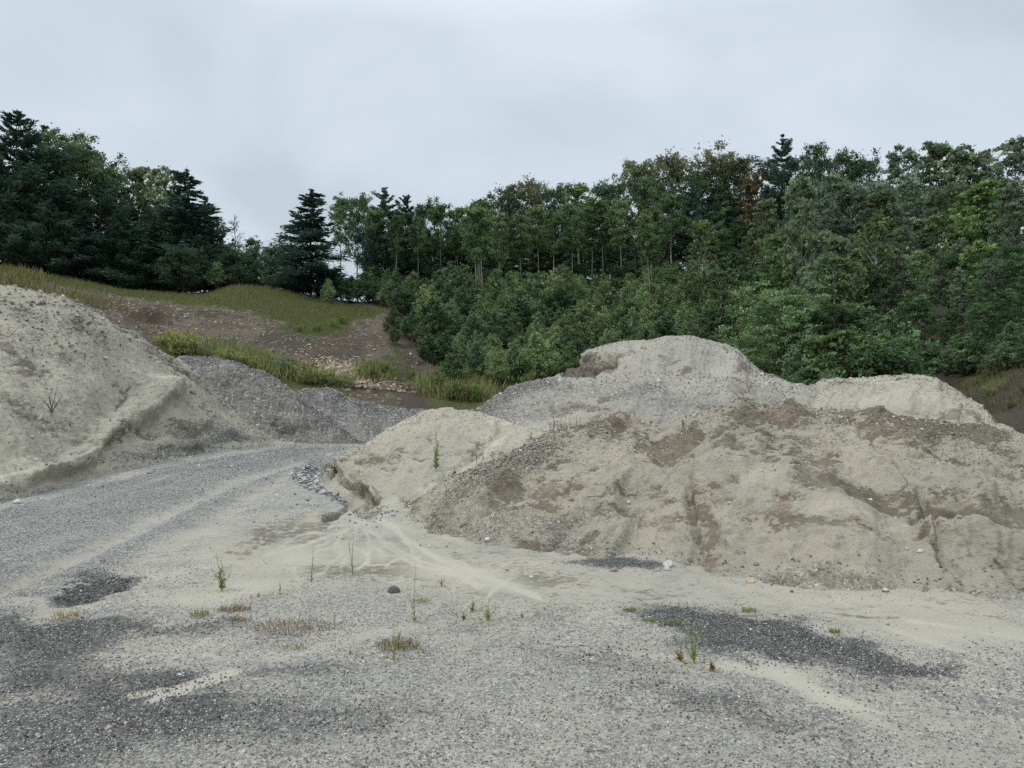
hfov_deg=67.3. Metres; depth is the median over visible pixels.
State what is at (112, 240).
white pine
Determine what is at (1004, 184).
oak tree
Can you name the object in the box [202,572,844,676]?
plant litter
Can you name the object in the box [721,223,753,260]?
maple tree
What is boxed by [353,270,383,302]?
young alder
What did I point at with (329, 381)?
tall herb
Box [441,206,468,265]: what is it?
slender tree
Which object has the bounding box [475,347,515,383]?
young birch
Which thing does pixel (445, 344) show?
young alder
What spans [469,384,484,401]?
shrub
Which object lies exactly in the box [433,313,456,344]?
young birch
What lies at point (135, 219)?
white pine
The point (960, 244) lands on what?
aspen tree
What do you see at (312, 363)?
goldenrod
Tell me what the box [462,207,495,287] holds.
slender tree
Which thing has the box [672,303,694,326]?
young birch
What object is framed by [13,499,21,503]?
rock
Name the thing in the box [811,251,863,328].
birch tree
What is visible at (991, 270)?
aspen tree
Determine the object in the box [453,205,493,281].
slender tree
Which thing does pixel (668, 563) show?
rock
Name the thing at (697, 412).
loose stones
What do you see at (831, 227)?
aspen tree
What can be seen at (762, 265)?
young birch
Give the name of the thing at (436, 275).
young alder
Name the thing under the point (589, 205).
slender tree
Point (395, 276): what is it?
young alder
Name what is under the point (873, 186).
aspen tree
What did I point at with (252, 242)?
oak tree
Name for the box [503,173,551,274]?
oak tree
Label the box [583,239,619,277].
maple tree
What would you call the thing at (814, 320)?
young alder
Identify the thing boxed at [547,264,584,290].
young alder
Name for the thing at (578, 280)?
young birch
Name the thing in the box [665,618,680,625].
grass tuft
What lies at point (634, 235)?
maple tree
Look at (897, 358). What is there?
bush
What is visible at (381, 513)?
crushed stone
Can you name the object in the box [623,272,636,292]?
young birch
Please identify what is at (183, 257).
shrub
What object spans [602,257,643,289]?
bush
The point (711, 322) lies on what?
young alder
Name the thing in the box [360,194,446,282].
white pine
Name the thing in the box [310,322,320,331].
shrub
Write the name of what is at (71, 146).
oak tree
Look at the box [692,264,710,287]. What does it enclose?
young birch
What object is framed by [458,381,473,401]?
shrub
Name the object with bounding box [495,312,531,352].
young birch
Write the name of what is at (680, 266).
bush
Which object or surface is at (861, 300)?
aspen tree
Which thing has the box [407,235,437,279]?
maple tree
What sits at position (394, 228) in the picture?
slender tree
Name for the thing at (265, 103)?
sky
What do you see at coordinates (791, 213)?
oak tree
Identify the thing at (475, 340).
young birch
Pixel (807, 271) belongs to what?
aspen tree
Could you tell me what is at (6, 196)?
white pine
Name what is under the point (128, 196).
oak tree
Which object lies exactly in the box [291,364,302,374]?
goldenrod
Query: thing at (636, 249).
maple tree
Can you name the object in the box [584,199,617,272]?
slender tree
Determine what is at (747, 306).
young birch
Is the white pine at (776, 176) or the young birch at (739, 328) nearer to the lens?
the young birch at (739, 328)
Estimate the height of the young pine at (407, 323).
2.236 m
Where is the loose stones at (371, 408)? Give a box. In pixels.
[297,387,428,441]
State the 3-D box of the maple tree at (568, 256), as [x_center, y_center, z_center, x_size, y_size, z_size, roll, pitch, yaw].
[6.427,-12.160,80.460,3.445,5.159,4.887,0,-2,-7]
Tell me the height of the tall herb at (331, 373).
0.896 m
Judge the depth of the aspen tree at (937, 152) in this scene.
79.92 m
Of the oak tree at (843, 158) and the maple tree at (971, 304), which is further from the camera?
the oak tree at (843, 158)
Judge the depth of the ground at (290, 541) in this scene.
5.83 m
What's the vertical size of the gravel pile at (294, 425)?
5.640 m
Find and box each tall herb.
[168,339,186,353]
[193,341,205,355]
[270,355,290,370]
[295,364,317,383]
[320,366,336,378]
[326,375,332,385]
[336,370,355,385]
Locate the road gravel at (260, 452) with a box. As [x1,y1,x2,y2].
[0,443,621,565]
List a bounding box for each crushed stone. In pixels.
[290,465,348,506]
[291,443,397,539]
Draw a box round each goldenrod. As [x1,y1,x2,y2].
[153,334,168,346]
[163,333,174,346]
[165,327,203,354]
[172,331,199,355]
[214,347,233,359]
[228,349,248,364]
[243,355,258,368]
[284,353,297,361]
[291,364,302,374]
[297,360,316,370]
[307,367,325,384]
[319,375,327,384]
[333,377,341,385]
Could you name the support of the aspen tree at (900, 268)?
on the hillside
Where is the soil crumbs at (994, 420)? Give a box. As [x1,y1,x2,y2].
[811,374,1014,430]
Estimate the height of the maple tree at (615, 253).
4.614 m
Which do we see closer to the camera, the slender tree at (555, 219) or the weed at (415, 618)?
the weed at (415, 618)
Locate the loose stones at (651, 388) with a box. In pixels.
[471,373,863,418]
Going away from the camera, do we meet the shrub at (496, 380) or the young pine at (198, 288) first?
the shrub at (496, 380)
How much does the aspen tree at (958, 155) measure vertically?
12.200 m
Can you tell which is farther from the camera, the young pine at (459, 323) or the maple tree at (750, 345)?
the young pine at (459, 323)
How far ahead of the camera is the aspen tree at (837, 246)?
49.31 m
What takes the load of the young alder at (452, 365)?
on the hillside
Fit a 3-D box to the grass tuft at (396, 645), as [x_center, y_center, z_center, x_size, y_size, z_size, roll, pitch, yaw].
[-0.821,1.853,5.498,0.344,0.067,0.245,0,-2,0]
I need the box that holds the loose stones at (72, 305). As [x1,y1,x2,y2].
[0,285,283,488]
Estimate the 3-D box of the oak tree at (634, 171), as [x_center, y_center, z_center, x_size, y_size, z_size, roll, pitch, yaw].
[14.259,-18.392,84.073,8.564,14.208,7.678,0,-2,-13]
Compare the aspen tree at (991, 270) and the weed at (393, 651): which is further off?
the aspen tree at (991, 270)
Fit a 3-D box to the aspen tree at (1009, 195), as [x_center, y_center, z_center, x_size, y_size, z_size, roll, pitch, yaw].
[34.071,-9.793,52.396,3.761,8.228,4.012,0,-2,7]
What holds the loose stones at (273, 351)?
on the hillside
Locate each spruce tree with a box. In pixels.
[40,211,122,283]
[98,222,189,291]
[120,168,234,291]
[173,195,233,292]
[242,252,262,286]
[250,188,357,299]
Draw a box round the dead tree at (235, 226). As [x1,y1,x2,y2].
[228,214,249,254]
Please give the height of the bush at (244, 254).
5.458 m
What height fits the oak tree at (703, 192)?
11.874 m
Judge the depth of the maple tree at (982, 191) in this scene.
55.69 m
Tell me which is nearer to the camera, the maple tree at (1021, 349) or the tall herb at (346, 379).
the maple tree at (1021, 349)
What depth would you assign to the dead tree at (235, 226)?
79.02 m
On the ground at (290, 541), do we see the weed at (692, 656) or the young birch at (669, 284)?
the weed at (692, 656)
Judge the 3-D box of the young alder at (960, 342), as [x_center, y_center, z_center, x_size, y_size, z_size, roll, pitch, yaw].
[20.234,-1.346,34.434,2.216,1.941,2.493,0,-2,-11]
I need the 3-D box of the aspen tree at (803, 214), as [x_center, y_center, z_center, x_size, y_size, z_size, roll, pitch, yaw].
[18.831,-7.599,49.478,3.958,12.234,3.203,1,-2,-24]
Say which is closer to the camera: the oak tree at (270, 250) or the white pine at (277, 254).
the white pine at (277, 254)
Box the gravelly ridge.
[481,371,859,428]
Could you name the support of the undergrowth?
on the hillside
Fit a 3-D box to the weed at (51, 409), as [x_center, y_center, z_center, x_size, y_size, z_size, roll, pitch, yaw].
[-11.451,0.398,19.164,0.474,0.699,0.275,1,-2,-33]
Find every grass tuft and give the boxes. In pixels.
[50,608,79,618]
[189,608,209,617]
[218,604,250,612]
[230,613,251,620]
[250,617,330,635]
[271,640,303,651]
[374,636,420,651]
[414,597,431,603]
[622,606,635,611]
[642,616,655,621]
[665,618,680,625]
[741,606,756,612]
[828,627,840,633]
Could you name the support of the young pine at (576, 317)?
on the hillside
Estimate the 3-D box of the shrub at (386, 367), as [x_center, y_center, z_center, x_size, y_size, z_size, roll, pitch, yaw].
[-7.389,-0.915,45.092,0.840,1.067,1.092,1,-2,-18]
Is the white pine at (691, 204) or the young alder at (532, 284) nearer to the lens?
the young alder at (532, 284)
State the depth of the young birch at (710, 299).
55.23 m
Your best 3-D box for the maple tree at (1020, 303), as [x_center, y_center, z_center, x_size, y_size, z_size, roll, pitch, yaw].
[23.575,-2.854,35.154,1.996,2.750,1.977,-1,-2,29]
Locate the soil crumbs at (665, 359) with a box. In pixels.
[544,335,765,378]
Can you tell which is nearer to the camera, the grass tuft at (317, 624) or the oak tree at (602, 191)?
the grass tuft at (317, 624)
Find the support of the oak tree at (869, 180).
on the hillside
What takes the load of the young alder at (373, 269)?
on the hillside
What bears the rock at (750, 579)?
on the ground at (290, 541)
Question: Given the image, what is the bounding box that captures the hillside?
[0,259,1023,433]
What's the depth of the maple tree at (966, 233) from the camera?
54.13 m
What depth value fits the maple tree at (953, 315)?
41.38 m
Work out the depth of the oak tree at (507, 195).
80.03 m
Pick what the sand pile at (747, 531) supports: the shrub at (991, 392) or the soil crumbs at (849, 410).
the soil crumbs at (849, 410)
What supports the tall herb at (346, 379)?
on the hillside
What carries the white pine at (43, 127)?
on the hillside
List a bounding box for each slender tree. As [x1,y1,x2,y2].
[327,195,355,299]
[359,208,387,302]
[381,214,410,263]
[406,216,431,272]
[426,202,459,268]
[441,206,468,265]
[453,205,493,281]
[457,196,505,278]
[461,199,500,285]
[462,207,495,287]
[485,212,514,269]
[505,213,534,274]
[524,204,547,270]
[534,209,571,272]
[558,202,587,273]
[576,196,609,278]
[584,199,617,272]
[602,198,636,278]
[629,213,658,294]
[634,220,662,302]
[655,192,690,262]
[901,250,939,342]
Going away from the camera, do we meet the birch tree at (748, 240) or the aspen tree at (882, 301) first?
the aspen tree at (882, 301)
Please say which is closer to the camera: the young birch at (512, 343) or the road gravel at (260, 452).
the road gravel at (260, 452)
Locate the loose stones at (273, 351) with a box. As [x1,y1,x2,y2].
[0,281,527,387]
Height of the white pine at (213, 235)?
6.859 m
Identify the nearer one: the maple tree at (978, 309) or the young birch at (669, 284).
the maple tree at (978, 309)
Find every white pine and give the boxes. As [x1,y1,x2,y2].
[0,110,94,221]
[0,141,47,242]
[0,199,102,274]
[0,207,46,263]
[1,179,67,255]
[3,124,91,211]
[26,177,98,253]
[51,176,139,254]
[69,212,160,284]
[127,209,149,238]
[141,185,210,251]
[165,225,208,273]
[185,241,234,291]
[197,221,240,259]
[258,253,281,288]
[352,186,421,280]
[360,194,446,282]
[432,222,486,278]
[484,231,519,274]
[517,239,565,275]
[582,221,635,273]
[641,231,679,267]
[660,187,726,268]
[689,181,742,226]
[719,198,751,259]
[747,134,819,255]
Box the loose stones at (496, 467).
[420,429,609,552]
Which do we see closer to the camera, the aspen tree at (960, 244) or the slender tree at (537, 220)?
the aspen tree at (960, 244)
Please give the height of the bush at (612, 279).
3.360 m
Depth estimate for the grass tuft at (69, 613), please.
6.30 m
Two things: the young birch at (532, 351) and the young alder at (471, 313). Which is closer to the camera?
the young birch at (532, 351)
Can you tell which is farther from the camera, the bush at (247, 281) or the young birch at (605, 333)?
the bush at (247, 281)
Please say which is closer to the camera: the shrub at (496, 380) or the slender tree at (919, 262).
the slender tree at (919, 262)
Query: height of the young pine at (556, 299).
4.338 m
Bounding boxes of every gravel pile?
[176,356,359,443]
[298,388,418,442]
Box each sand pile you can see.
[406,398,1023,600]
[555,335,763,379]
[811,374,1016,431]
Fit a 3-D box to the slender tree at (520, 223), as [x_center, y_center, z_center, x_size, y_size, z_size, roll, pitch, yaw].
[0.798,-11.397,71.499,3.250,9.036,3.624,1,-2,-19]
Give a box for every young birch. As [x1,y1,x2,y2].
[203,262,230,287]
[319,278,335,302]
[375,278,394,305]
[407,312,439,347]
[411,284,443,315]
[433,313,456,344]
[445,299,465,334]
[448,334,471,362]
[461,330,486,362]
[471,292,495,324]
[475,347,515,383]
[481,333,506,370]
[482,265,515,308]
[489,294,523,328]
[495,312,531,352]
[500,269,526,307]
[502,339,524,372]
[512,331,563,380]
[520,300,548,333]
[524,267,564,314]
[524,311,543,344]
[530,327,547,344]
[539,311,589,356]
[539,340,561,376]
[546,326,564,376]
[548,267,588,311]
[552,341,580,374]
[568,300,606,345]
[569,273,589,304]
[583,273,611,301]
[583,279,622,331]
[583,325,598,348]
[595,306,611,339]
[597,290,620,316]
[598,328,616,344]
[602,333,621,344]
[607,306,651,337]
[612,295,659,327]
[617,280,640,312]
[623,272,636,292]
[633,284,658,312]
[636,321,652,336]
[638,268,665,302]
[638,286,679,318]
[648,262,692,300]
[650,320,669,335]
[665,305,679,328]
[672,274,707,317]
[672,283,697,317]
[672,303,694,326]
[676,259,700,292]
[676,325,693,335]
[684,319,696,335]
[690,311,704,330]
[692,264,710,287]
[694,274,719,309]
[701,290,727,309]
[702,271,753,308]
[723,322,742,343]
[734,324,750,358]
[737,298,760,324]
[739,280,770,319]
[744,229,794,290]
[975,356,995,374]
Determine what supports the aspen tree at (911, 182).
on the hillside
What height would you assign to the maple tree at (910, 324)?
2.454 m
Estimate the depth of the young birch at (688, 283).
59.56 m
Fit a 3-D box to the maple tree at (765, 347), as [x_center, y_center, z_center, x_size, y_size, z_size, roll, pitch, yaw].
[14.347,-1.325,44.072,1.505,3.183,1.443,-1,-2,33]
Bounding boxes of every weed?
[42,386,62,413]
[211,553,230,590]
[310,551,313,581]
[348,540,354,574]
[391,614,397,662]
[396,629,401,646]
[407,568,416,621]
[433,430,440,470]
[466,596,477,611]
[481,597,496,620]
[673,619,702,663]
[674,649,683,660]
[708,662,715,670]
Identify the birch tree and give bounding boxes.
[556,182,596,273]
[633,205,675,267]
[682,217,718,292]
[700,267,741,332]
[735,234,759,281]
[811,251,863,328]
[831,256,874,329]
[848,212,920,322]
[914,211,951,269]
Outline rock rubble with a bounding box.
[309,350,419,395]
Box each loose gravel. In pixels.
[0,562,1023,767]
[53,575,140,603]
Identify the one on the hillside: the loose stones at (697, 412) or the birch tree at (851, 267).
the birch tree at (851, 267)
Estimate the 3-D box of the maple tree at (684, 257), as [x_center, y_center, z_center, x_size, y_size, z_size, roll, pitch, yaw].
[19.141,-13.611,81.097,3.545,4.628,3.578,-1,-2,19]
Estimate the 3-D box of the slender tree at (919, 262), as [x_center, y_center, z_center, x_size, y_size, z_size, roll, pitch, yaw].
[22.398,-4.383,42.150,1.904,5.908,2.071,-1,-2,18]
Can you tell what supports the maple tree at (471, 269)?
on the hillside
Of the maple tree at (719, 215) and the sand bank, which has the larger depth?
the maple tree at (719, 215)
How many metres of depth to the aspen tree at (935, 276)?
48.92 m
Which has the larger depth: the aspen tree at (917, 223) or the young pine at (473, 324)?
the aspen tree at (917, 223)
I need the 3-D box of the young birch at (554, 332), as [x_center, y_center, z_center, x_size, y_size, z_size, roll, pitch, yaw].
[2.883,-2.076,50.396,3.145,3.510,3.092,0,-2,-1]
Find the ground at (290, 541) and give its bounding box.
[0,443,1023,767]
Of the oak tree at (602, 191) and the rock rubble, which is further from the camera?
the oak tree at (602, 191)
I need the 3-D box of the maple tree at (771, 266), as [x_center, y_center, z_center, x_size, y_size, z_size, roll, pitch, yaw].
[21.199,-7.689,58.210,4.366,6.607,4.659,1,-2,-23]
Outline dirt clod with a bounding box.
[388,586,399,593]
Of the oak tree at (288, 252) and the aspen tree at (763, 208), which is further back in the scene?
the oak tree at (288, 252)
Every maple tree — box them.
[210,246,241,285]
[242,257,259,282]
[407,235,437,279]
[426,245,468,275]
[435,221,490,267]
[461,249,495,280]
[481,244,523,278]
[509,239,547,277]
[527,245,560,277]
[549,238,590,272]
[558,247,589,270]
[567,230,595,271]
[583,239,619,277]
[605,231,635,263]
[605,243,630,277]
[624,211,661,258]
[625,238,648,267]
[653,234,677,267]
[677,234,703,267]
[696,223,731,268]
[707,206,741,256]
[715,271,836,375]
[718,322,785,374]
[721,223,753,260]
[735,170,779,264]
[750,221,780,266]
[754,227,818,298]
[754,334,774,364]
[760,243,789,312]
[797,298,867,376]
[803,328,893,381]
[831,263,901,336]
[880,294,949,350]
[890,216,914,280]
[901,323,919,338]
[929,250,977,319]
[936,224,986,285]
[936,309,967,342]
[936,320,952,349]
[943,177,1023,267]
[952,239,1007,313]
[956,216,1012,268]
[956,302,1002,354]
[965,297,998,335]
[966,272,1018,317]
[976,288,1021,339]
[979,251,1023,318]
[1004,291,1023,328]
[1010,307,1023,358]
[1013,322,1023,357]
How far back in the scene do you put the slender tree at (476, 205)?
72.18 m
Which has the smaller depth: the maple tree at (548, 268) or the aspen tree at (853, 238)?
the aspen tree at (853, 238)
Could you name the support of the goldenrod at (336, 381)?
on the hillside
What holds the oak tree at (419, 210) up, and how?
on the hillside
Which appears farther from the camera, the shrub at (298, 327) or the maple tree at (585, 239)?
the maple tree at (585, 239)
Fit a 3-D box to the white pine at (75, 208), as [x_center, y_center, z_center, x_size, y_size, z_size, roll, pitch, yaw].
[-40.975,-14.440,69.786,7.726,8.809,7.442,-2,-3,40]
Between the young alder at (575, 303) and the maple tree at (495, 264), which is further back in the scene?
the maple tree at (495, 264)
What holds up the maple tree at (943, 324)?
on the hillside
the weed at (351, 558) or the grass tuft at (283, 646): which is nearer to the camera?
the grass tuft at (283, 646)
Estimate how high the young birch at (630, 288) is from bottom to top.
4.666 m
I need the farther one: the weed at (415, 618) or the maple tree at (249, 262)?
the maple tree at (249, 262)
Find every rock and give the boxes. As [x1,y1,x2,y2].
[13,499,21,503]
[663,560,672,566]
[746,577,754,582]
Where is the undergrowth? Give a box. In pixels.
[949,359,1023,418]
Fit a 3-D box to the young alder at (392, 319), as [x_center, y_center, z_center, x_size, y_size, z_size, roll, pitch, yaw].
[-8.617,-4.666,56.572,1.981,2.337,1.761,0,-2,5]
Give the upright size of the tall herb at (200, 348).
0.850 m
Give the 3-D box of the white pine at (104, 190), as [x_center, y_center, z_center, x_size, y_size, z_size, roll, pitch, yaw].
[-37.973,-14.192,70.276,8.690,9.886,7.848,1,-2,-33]
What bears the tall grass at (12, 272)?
on the hillside
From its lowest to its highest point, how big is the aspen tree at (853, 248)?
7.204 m
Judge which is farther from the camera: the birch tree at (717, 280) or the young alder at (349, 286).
the young alder at (349, 286)
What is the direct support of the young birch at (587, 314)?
on the hillside
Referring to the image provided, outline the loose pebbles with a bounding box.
[2,451,975,766]
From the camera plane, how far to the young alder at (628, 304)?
53.13 m
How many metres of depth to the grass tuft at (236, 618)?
6.27 m
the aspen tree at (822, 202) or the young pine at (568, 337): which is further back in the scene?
the aspen tree at (822, 202)
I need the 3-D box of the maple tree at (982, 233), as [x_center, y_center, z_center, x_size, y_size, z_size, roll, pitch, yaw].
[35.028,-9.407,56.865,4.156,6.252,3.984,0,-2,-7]
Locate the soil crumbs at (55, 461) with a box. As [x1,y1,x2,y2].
[0,443,295,502]
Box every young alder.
[312,268,343,300]
[331,275,365,302]
[351,261,383,302]
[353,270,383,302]
[368,266,408,303]
[382,305,402,331]
[397,271,421,298]
[415,276,440,302]
[427,353,472,380]
[428,260,479,296]
[429,330,461,365]
[430,266,445,290]
[443,284,485,321]
[458,310,481,331]
[463,276,495,309]
[477,308,522,353]
[481,271,499,290]
[507,334,527,371]
[508,271,553,311]
[516,343,546,376]
[528,306,565,338]
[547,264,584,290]
[564,299,597,330]
[577,340,601,361]
[580,289,598,313]
[590,296,649,344]
[610,318,642,342]
[611,277,627,299]
[635,328,660,339]
[680,259,698,275]
[691,307,734,343]
[695,325,716,341]
[718,250,757,287]
[718,294,747,322]
[727,306,760,338]
[769,312,825,378]
[776,329,846,381]
[823,299,888,376]
[861,308,918,375]
[895,337,926,371]
[931,333,992,373]
[940,356,956,372]
[950,349,981,372]
[980,320,1022,362]
[985,341,1023,369]
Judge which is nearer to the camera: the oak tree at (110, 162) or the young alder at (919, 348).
the young alder at (919, 348)
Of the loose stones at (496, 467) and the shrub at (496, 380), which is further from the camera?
the shrub at (496, 380)
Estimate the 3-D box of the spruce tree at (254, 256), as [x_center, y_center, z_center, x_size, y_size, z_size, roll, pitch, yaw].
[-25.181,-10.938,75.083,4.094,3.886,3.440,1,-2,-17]
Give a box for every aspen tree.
[117,161,158,228]
[134,165,180,240]
[744,197,785,261]
[777,172,838,294]
[783,260,833,335]
[785,178,838,281]
[799,272,829,315]
[805,229,850,266]
[815,170,856,253]
[817,212,847,251]
[820,181,883,240]
[822,234,860,302]
[832,278,868,322]
[836,236,879,282]
[847,181,916,276]
[851,180,910,261]
[851,242,879,306]
[870,238,908,309]
[871,288,894,331]
[880,143,932,230]
[887,271,930,329]
[890,225,920,300]
[893,174,943,247]
[904,256,943,311]
[906,140,972,244]
[908,218,931,255]
[910,185,952,271]
[922,245,947,299]
[922,277,940,326]
[926,143,994,219]
[942,266,972,325]
[945,221,972,254]
[947,236,975,286]
[965,148,1005,216]
[972,257,1017,332]
[979,134,1023,227]
[981,180,1023,293]
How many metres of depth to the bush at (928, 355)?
36.10 m
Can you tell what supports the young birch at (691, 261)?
on the hillside
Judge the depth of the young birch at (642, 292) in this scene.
58.56 m
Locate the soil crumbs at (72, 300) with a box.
[0,284,301,499]
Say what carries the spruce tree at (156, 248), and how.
on the hillside
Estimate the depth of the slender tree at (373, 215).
72.28 m
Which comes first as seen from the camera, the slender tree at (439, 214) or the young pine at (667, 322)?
the young pine at (667, 322)
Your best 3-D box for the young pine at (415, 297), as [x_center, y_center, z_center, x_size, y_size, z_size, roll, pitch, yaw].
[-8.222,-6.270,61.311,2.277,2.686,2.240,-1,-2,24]
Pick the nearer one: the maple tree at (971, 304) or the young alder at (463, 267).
the maple tree at (971, 304)
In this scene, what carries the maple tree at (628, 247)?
on the hillside
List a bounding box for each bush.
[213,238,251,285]
[242,271,254,284]
[272,261,296,280]
[297,270,318,294]
[508,267,535,299]
[555,259,592,286]
[581,269,622,289]
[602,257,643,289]
[625,261,672,296]
[662,261,688,282]
[778,338,872,385]
[840,321,940,378]
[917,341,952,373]
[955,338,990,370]
[985,338,1012,361]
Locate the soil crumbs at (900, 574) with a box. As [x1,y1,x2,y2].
[406,510,1023,598]
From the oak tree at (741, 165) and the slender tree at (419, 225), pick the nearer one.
the slender tree at (419, 225)
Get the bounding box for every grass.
[0,259,133,314]
[31,271,549,400]
[187,330,509,401]
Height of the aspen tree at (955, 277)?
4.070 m
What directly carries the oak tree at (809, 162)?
on the hillside
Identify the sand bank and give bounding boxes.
[0,285,292,503]
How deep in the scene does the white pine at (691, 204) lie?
80.03 m
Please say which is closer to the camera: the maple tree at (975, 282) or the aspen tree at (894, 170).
the maple tree at (975, 282)
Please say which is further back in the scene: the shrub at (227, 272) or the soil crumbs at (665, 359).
the shrub at (227, 272)
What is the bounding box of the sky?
[0,0,1023,301]
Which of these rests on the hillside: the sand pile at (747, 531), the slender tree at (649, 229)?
the slender tree at (649, 229)
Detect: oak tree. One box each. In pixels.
[35,122,120,211]
[55,145,129,225]
[73,156,144,234]
[98,186,152,231]
[236,235,265,275]
[256,241,286,263]
[282,243,301,261]
[335,191,372,301]
[401,196,444,278]
[486,181,534,271]
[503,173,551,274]
[530,182,579,266]
[588,178,633,260]
[604,158,679,260]
[625,173,677,217]
[638,146,699,225]
[673,135,755,223]
[674,170,718,220]
[710,153,766,215]
[775,208,820,257]
[779,140,838,214]
[780,189,820,223]
[819,176,855,214]
[821,146,863,189]
[839,147,889,186]
[855,174,899,217]
[906,174,939,227]
[922,172,968,237]
[940,181,971,214]
[987,172,1023,231]
[992,234,1023,290]
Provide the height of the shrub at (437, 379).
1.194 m
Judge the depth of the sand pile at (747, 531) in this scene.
9.73 m
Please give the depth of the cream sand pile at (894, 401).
19.54 m
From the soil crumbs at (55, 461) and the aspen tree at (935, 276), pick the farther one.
the aspen tree at (935, 276)
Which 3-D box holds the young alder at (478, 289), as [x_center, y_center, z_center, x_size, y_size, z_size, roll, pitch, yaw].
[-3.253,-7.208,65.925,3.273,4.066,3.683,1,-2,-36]
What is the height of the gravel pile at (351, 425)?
3.903 m
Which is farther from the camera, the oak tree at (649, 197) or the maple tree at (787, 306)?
the oak tree at (649, 197)
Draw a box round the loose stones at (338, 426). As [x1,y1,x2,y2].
[178,354,363,443]
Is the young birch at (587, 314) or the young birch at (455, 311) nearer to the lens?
the young birch at (587, 314)
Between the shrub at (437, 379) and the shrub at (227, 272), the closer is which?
the shrub at (437, 379)
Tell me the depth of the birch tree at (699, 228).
60.09 m
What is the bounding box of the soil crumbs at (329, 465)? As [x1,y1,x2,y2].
[323,409,552,503]
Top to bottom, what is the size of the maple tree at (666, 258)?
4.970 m
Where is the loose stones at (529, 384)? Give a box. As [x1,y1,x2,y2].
[473,370,848,424]
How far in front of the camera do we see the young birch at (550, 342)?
48.25 m
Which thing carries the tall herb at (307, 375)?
on the hillside
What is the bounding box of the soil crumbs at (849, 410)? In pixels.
[404,397,1023,598]
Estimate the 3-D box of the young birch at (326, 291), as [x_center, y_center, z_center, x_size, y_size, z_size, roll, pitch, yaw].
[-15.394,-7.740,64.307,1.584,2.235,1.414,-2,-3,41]
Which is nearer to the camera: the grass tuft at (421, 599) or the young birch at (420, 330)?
the grass tuft at (421, 599)
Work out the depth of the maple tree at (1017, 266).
40.11 m
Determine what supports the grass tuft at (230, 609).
on the ground at (290, 541)
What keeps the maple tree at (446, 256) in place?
on the hillside
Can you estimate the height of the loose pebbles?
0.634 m
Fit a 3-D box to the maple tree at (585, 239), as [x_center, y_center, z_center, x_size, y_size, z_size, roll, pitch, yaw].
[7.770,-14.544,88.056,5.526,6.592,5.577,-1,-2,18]
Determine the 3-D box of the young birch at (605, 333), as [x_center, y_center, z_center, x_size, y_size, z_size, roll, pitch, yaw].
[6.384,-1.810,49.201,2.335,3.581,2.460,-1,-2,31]
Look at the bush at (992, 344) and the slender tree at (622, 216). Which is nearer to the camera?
the bush at (992, 344)
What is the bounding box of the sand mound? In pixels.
[322,407,555,517]
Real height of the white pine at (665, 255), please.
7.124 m
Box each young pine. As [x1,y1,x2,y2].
[152,265,187,293]
[171,275,190,292]
[190,276,203,291]
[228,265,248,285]
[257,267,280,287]
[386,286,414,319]
[387,327,401,343]
[397,310,422,339]
[399,289,419,316]
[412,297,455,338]
[415,333,443,363]
[427,275,453,304]
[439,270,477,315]
[450,314,490,356]
[453,315,469,344]
[464,341,487,375]
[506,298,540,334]
[506,344,523,379]
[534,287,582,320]
[547,308,598,347]
[553,330,587,371]
[647,315,684,336]
[649,304,675,331]
[662,330,682,336]
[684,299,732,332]
[698,259,744,285]
[743,268,776,298]
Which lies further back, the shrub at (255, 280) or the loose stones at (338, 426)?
the shrub at (255, 280)
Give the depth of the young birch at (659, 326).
50.04 m
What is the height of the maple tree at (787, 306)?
6.950 m
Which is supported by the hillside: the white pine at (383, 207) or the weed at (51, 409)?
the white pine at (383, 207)
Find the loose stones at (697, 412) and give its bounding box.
[408,396,1023,589]
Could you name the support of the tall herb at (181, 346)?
on the hillside
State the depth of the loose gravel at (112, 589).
7.31 m
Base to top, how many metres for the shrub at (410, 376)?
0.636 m
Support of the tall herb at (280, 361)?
on the hillside
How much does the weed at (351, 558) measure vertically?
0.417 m
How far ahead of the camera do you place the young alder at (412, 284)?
67.60 m
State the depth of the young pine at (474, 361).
46.81 m
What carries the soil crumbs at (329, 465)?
on the sand mound
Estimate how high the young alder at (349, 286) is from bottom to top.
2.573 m
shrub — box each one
[11,245,44,268]
[76,255,120,282]
[123,260,161,289]
[148,243,212,293]
[148,266,185,291]
[203,282,219,289]
[212,245,256,284]
[214,266,238,286]
[248,252,283,286]
[249,276,261,285]
[295,325,301,331]
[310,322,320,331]
[326,318,336,327]
[337,315,347,323]
[369,366,379,378]
[380,360,392,376]
[404,371,414,379]
[431,374,449,388]
[443,377,462,399]
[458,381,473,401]
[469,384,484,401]
[491,375,502,384]
[980,383,995,396]
[1005,399,1015,408]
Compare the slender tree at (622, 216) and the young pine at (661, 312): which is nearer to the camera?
the young pine at (661, 312)
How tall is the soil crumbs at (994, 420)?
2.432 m
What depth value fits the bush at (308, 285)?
67.94 m
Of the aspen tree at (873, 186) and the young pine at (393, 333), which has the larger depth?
the aspen tree at (873, 186)

